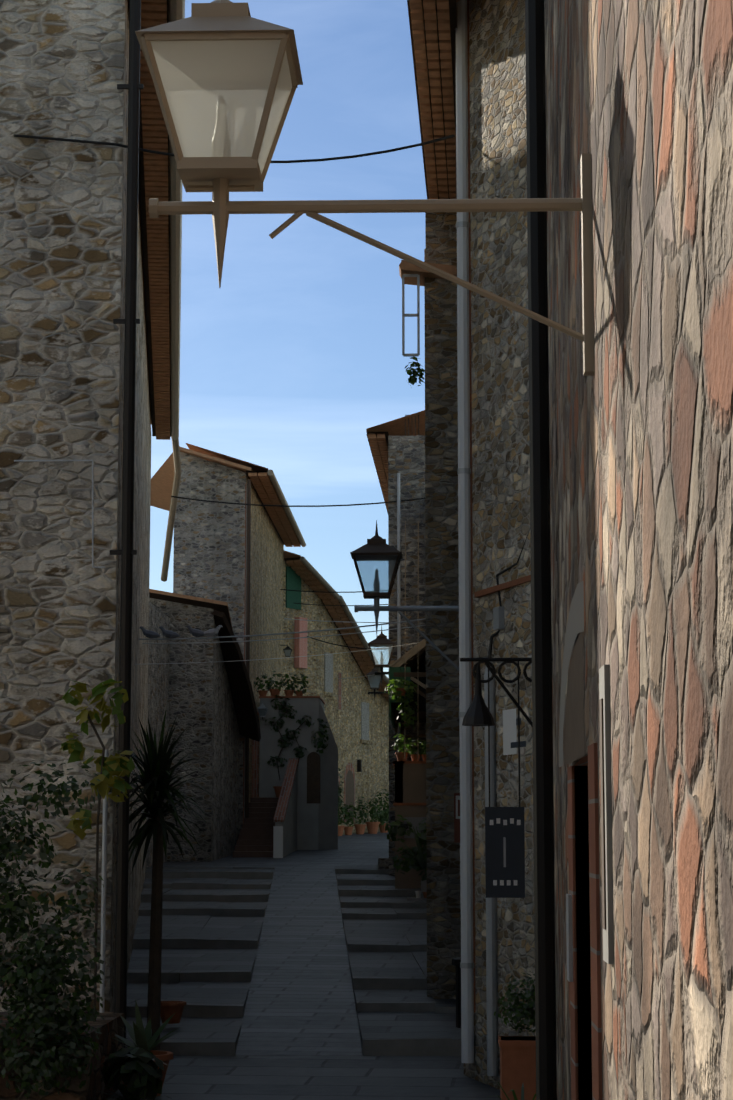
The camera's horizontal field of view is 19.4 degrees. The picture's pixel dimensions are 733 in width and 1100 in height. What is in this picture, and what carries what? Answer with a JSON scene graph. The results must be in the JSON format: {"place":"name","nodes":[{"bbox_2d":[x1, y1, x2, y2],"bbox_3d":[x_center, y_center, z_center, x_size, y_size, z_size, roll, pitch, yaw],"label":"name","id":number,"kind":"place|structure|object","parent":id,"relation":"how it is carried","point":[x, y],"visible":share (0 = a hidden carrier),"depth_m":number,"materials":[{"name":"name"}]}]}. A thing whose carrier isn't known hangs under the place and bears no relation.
{"place":"outdoors","nodes":[
{"label":"outdoors","id":0,"kind":"place"},
{"bbox_2d":[149,0,426,677],"label":"sky","id":1,"kind":"structure","parent":0,"point":[286,365],"materials":[{"name":"blue"}]},
{"bbox_2d":[108,832,499,1099],"bbox_3d":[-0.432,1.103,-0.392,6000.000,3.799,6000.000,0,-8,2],"label":"ground","id":2,"kind":"structure","parent":0,"point":[304,977],"depth_m":26.57,"materials":[{"name":"grey stone"}]},
{"bbox_2d":[0,679,134,1097],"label":"shrub","id":3,"kind":"object","parent":2,"relation":"on","point":[41,1019],"visible":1,"depth_m":17.16,"materials":[{"name":"green plant"}]},
{"bbox_2d":[0,0,184,1099],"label":"building","id":4,"kind":"structure","parent":2,"relation":"on","point":[90,284],"depth_m":20.26,"materials":[{"name":"stone"}]},
{"bbox_2d":[98,1000,185,1099],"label":"agave pot","id":5,"kind":"object","parent":2,"relation":"on","point":[139,1066],"visible":0.96,"depth_m":17.73,"materials":[{"name":"ceramic"}]},
{"bbox_2d":[146,601,169,868],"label":"building","id":6,"kind":"structure","parent":2,"relation":"on","point":[158,690],"depth_m":47.81,"materials":[{"name":"stone"}]},
{"bbox_2d":[115,711,221,1050],"bbox_3d":[-2.086,3.277,21.072,1.424,3.453,1.414,0,-8,2],"label":"yucca","id":7,"kind":"object","parent":2,"relation":"on","point":[155,777],"visible":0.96,"depth_m":21.00,"materials":[{"name":"green plant"}]},
{"bbox_2d":[149,589,260,934],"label":"building","id":8,"kind":"structure","parent":2,"relation":"on","point":[214,701],"depth_m":50.03,"materials":[{"name":"stone"}]},
{"bbox_2d":[150,443,388,888],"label":"long building","id":9,"kind":"structure","parent":2,"relation":"on","point":[241,562],"depth_m":64.41,"materials":[{"name":"stone"}]},
{"bbox_2d":[233,671,337,857],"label":"outside stair","id":10,"kind":"object","parent":2,"relation":"on","point":[293,806],"visible":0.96,"depth_m":57.74,"materials":[{"name":"paint"}]},
{"bbox_2d":[338,768,388,835],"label":"potted plants","id":11,"kind":"object","parent":2,"relation":"on","point":[382,817],"visible":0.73,"depth_m":73.78,"materials":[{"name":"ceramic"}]},
{"bbox_2d":[378,815,426,900],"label":"terrace plants","id":12,"kind":"object","parent":2,"relation":"on","point":[418,852],"depth_m":38.32,"materials":[{"name":"plant"}]},
{"bbox_2d":[366,212,460,1011],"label":"building","id":13,"kind":"structure","parent":2,"relation":"on","point":[414,455],"depth_m":26.14,"materials":[{"name":"stone"}]},
{"bbox_2d":[14,134,454,678],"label":"cables","id":14,"kind":"object","parent":13,"relation":"attached to","point":[288,161],"visible":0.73,"depth_m":32.92,"materials":[{"name":"black plastic"}]},
{"bbox_2d":[139,625,222,638],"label":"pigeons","id":15,"kind":"object","parent":14,"relation":"on","point":[172,634],"visible":1,"depth_m":32.92,"materials":[{"name":"grey"}]},
{"bbox_2d":[366,665,387,699],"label":"street lamp","id":16,"kind":"object","parent":13,"relation":"attached to","point":[372,673],"visible":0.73,"depth_m":68.73,"materials":[{"name":"grey metal"}]},
{"bbox_2d":[368,626,395,685],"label":"street lamp","id":17,"kind":"object","parent":13,"relation":"attached to","point":[381,640],"visible":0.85,"depth_m":42.30,"materials":[{"name":"grey metal"}]},
{"bbox_2d":[384,521,426,888],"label":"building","id":18,"kind":"structure","parent":13,"relation":"attached to","point":[406,688],"depth_m":39.88,"materials":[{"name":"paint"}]},
{"bbox_2d":[490,1082,535,1099],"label":"spider plant","id":19,"kind":"object","parent":2,"relation":"on","point":[522,1093],"visible":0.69,"depth_m":14.49,"materials":[{"name":"green plant"}]},
{"bbox_2d":[494,972,535,1099],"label":"planter","id":20,"kind":"object","parent":2,"relation":"on","point":[517,1062],"visible":0.62,"depth_m":16.77,"materials":[{"name":"ceramic"}]},
{"bbox_2d":[407,0,732,1099],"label":"building","id":21,"kind":"structure","parent":2,"relation":"on","point":[593,818],"depth_m":7.36,"materials":[{"name":"stone"}]},
{"bbox_2d":[135,0,593,375],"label":"lantern","id":22,"kind":"object","parent":21,"relation":"attached to","point":[226,75],"visible":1,"depth_m":7.47,"materials":[{"name":"beige metal"}]},
{"bbox_2d":[350,520,458,670],"bbox_3d":[0.442,0.521,22.867,1.216,1.708,0.550,0,-8,2],"label":"street lamp","id":23,"kind":"object","parent":21,"relation":"attached to","point":[376,547],"visible":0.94,"depth_m":22.82,"materials":[{"name":"brown metal"}]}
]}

